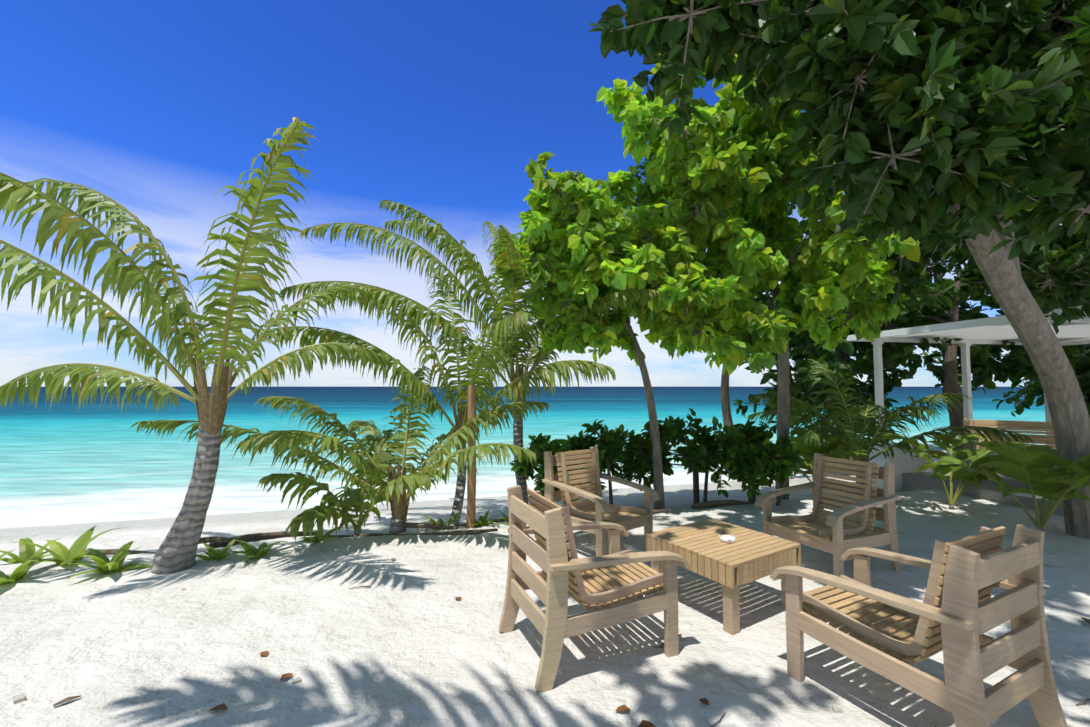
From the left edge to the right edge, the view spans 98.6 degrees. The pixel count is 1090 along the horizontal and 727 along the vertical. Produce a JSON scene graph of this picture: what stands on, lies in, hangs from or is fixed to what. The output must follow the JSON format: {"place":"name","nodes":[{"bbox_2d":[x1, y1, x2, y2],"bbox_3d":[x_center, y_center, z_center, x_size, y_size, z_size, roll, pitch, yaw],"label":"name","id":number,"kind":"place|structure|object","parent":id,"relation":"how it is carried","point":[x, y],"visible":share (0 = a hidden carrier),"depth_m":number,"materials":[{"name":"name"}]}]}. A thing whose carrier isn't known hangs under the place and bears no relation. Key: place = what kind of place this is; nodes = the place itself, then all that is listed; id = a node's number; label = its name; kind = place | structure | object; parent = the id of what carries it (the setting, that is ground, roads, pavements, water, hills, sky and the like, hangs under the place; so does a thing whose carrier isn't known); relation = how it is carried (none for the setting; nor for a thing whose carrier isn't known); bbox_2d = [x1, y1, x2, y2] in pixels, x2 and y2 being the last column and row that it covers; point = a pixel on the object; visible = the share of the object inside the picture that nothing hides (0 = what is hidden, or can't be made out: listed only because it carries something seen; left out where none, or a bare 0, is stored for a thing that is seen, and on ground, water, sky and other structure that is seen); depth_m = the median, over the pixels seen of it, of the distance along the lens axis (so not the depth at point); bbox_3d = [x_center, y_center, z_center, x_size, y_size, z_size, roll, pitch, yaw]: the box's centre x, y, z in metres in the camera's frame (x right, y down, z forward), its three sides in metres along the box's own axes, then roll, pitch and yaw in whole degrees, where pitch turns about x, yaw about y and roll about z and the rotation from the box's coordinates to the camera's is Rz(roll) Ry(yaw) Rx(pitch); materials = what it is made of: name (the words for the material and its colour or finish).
{"place":"outdoors","nodes":[
{"label":"outdoors","id":0,"kind":"place"},
{"bbox_2d":[0,387,1045,528],"bbox_3d":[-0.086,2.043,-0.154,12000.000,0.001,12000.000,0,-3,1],"label":"sea water","id":1,"kind":"structure","parent":0,"point":[67,463],"depth_m":18.80,"materials":[{"name":"teal liquid"}]},
{"bbox_2d":[0,0,1061,386],"label":"sky","id":2,"kind":"structure","parent":0,"point":[439,109],"materials":[{"name":"blue"}]},
{"bbox_2d":[0,474,1089,726],"bbox_3d":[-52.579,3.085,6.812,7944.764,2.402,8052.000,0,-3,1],"label":"ground","id":3,"kind":"structure","parent":0,"point":[406,640],"depth_m":2.88,"materials":[{"name":"white sand"}]},
{"bbox_2d":[0,117,388,574],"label":"palm","id":4,"kind":"object","parent":3,"relation":"on","point":[176,551],"visible":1,"depth_m":3.90,"materials":[{"name":"green plant"}]},
{"bbox_2d":[0,509,508,584],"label":"beach plants","id":5,"kind":"object","parent":3,"relation":"on","point":[29,556],"visible":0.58,"depth_m":4.18,"materials":[{"name":"green plant"}]},
{"bbox_2d":[130,366,549,533],"bbox_3d":[-1.869,1.021,5.172,3.865,2.122,3.014,0,-3,1],"label":"palm","id":6,"kind":"object","parent":3,"relation":"on","point":[286,440],"visible":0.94,"depth_m":4.99,"materials":[{"name":"green plant"}]},
{"bbox_2d":[256,429,436,540],"bbox_3d":[-2.008,1.397,4.842,1.715,1.311,1.448,-3,-4,42],"label":"palm plant","id":7,"kind":"object","parent":3,"relation":"on","point":[324,512],"visible":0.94,"depth_m":4.76,"materials":[{"name":"green plant"}]},
{"bbox_2d":[85,500,752,554],"bbox_3d":[-2.459,1.833,4.863,10.996,0.296,0.922,1,-3,-14],"label":"driftwood","id":8,"kind":"object","parent":3,"relation":"on","point":[215,542],"visible":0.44,"depth_m":4.98,"materials":[{"name":"brown wood"}]},
{"bbox_2d":[263,268,615,525],"bbox_3d":[-1.089,0.369,6.040,3.792,3.786,3.600,0,-3,1],"label":"slender palm","id":9,"kind":"object","parent":3,"relation":"on","point":[490,363],"visible":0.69,"depth_m":5.59,"materials":[{"name":"green plant"}]},
{"bbox_2d":[209,558,708,726],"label":"fallen leaves","id":10,"kind":"object","parent":3,"relation":"on","point":[644,723],"visible":0.77,"depth_m":2.25,"materials":[{"name":"brown plant"}]},
{"bbox_2d":[279,200,661,503],"bbox_3d":[-0.683,-0.131,6.238,5.073,4.956,3.876,1,-3,-23],"label":"palm","id":11,"kind":"object","parent":3,"relation":"on","point":[452,244],"visible":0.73,"depth_m":6.13,"materials":[{"name":"green plant"}]},
{"bbox_2d":[466,385,475,527],"bbox_3d":[-0.823,1.153,5.239,0.106,1.823,0.117,2,-3,-33],"label":"beach post","id":12,"kind":"object","parent":3,"relation":"on","point":[471,496],"visible":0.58,"depth_m":5.20,"materials":[{"name":"brown wood"}]},
{"bbox_2d":[13,569,1089,726],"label":"dry leaves","id":13,"kind":"object","parent":3,"relation":"on","point":[19,698],"visible":0.81,"depth_m":2.30,"materials":[{"name":"brown plant"}]},
{"bbox_2d":[509,432,605,502],"bbox_3d":[0.127,1.615,6.087,1.382,1.364,1.113,-2,-3,33],"label":"bush","id":14,"kind":"object","parent":3,"relation":"on","point":[540,445],"visible":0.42,"depth_m":6.05,"materials":[{"name":"green plant"}]},
{"bbox_2d":[498,485,690,691],"bbox_3d":[0.270,1.242,2.869,0.952,0.916,0.724,1,-3,-23],"label":"chair","id":15,"kind":"object","parent":3,"relation":"on","point":[604,589],"visible":1,"depth_m":2.65,"materials":[{"name":"brown wood"}]},
{"bbox_2d":[542,447,659,555],"bbox_3d":[0.502,1.323,4.524,0.724,0.916,0.952,2,-3,-37],"label":"chair","id":16,"kind":"object","parent":3,"relation":"on","point":[594,506],"visible":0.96,"depth_m":4.57,"materials":[{"name":"brown wood"}]},
{"bbox_2d":[558,419,672,503],"bbox_3d":[1.046,1.591,6.921,1.849,1.588,1.299,0,-3,-5],"label":"bush","id":17,"kind":"object","parent":3,"relation":"on","point":[631,455],"visible":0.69,"depth_m":6.70,"materials":[{"name":"green plant"}]},
{"bbox_2d":[492,53,919,509],"bbox_3d":[2.398,-1.242,6.442,5.994,7.105,2.882,0,-3,1],"label":"tree","id":18,"kind":"object","parent":3,"relation":"on","point":[582,238],"visible":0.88,"depth_m":5.77,"materials":[{"name":"green plant"}]},
{"bbox_2d":[640,408,773,503],"bbox_3d":[2.456,1.508,7.065,2.114,1.686,1.218,-1,-3,12],"label":"bush","id":19,"kind":"object","parent":3,"relation":"on","point":[696,459],"visible":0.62,"depth_m":6.85,"materials":[{"name":"green plant"}]},
{"bbox_2d":[646,518,800,634],"bbox_3d":[1.282,1.497,3.412,0.760,0.440,0.755,2,-3,-32],"label":"coffee table","id":20,"kind":"object","parent":3,"relation":"on","point":[746,557],"visible":0.88,"depth_m":3.20,"materials":[{"name":"brown wood"}]},
{"bbox_2d":[718,535,735,542],"bbox_3d":[1.314,1.258,3.359,0.117,0.030,0.119,0,-3,1],"label":"ashtray","id":21,"kind":"object","parent":20,"relation":"on","point":[727,538],"visible":1,"depth_m":3.35,"materials":[{"name":"white ceramic"}]},
{"bbox_2d":[720,426,803,505],"bbox_3d":[2.911,1.524,6.307,0.999,1.287,1.343,-1,-3,17],"label":"bush","id":22,"kind":"object","parent":3,"relation":"on","point":[752,465],"visible":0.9,"depth_m":5.98,"materials":[{"name":"green plant"}]},
{"bbox_2d":[754,453,901,576],"bbox_3d":[2.445,1.300,4.056,0.952,0.916,0.724,1,-3,-27],"label":"chair","id":23,"kind":"object","parent":3,"relation":"on","point":[818,528],"visible":0.9,"depth_m":4.00,"materials":[{"name":"brown wood"}]},
{"bbox_2d":[790,429,870,481],"bbox_3d":[4.074,1.647,6.974,1.659,1.296,1.479,0,-3,1],"label":"young palm","id":24,"kind":"object","parent":3,"relation":"on","point":[836,450],"visible":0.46,"depth_m":6.74,"materials":[{"name":"green plant"}]},
{"bbox_2d":[588,0,1089,538],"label":"dark tree","id":25,"kind":"object","parent":3,"relation":"on","point":[958,130],"visible":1,"depth_m":3.26,"materials":[{"name":"green plant"}]},
{"bbox_2d":[627,84,1089,462],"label":"trees","id":26,"kind":"object","parent":3,"relation":"on","point":[943,300],"visible":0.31,"depth_m":11.20,"materials":[{"name":"green plant"}]},
{"bbox_2d":[746,359,1036,483],"bbox_3d":[5.026,1.097,7.375,3.580,2.472,2.874,0,-3,1],"label":"palm","id":27,"kind":"object","parent":3,"relation":"on","point":[913,410],"visible":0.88,"depth_m":7.35,"materials":[{"name":"green plant"}]},
{"bbox_2d":[770,524,1067,726],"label":"chair","id":28,"kind":"object","parent":3,"relation":"on","point":[957,613],"visible":1,"depth_m":2.06,"materials":[{"name":"brown wood"}]},
{"bbox_2d":[846,305,1089,515],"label":"pergola","id":29,"kind":"object","parent":3,"relation":"on","point":[996,330],"visible":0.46,"depth_m":8.17,"materials":[{"name":"white paint"}]},
{"bbox_2d":[963,418,1058,468],"bbox_3d":[6.917,1.291,6.736,1.314,0.916,0.952,-2,-3,36],"label":"bench","id":30,"kind":"object","parent":29,"relation":"on","point":[1032,428],"visible":0.15,"depth_m":6.97,"materials":[{"name":"brown wood"}]},
{"bbox_2d":[883,430,1055,509],"bbox_3d":[5.326,1.490,5.846,1.503,1.191,1.431,1,-3,-24],"label":"young palm","id":31,"kind":"object","parent":3,"relation":"on","point":[947,440],"visible":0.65,"depth_m":5.99,"materials":[{"name":"green plant"}]},
{"bbox_2d":[912,440,1089,530],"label":"young palm","id":32,"kind":"object","parent":3,"relation":"on","point":[1044,461],"visible":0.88,"depth_m":4.86,"materials":[{"name":"green plant"}]}
]}

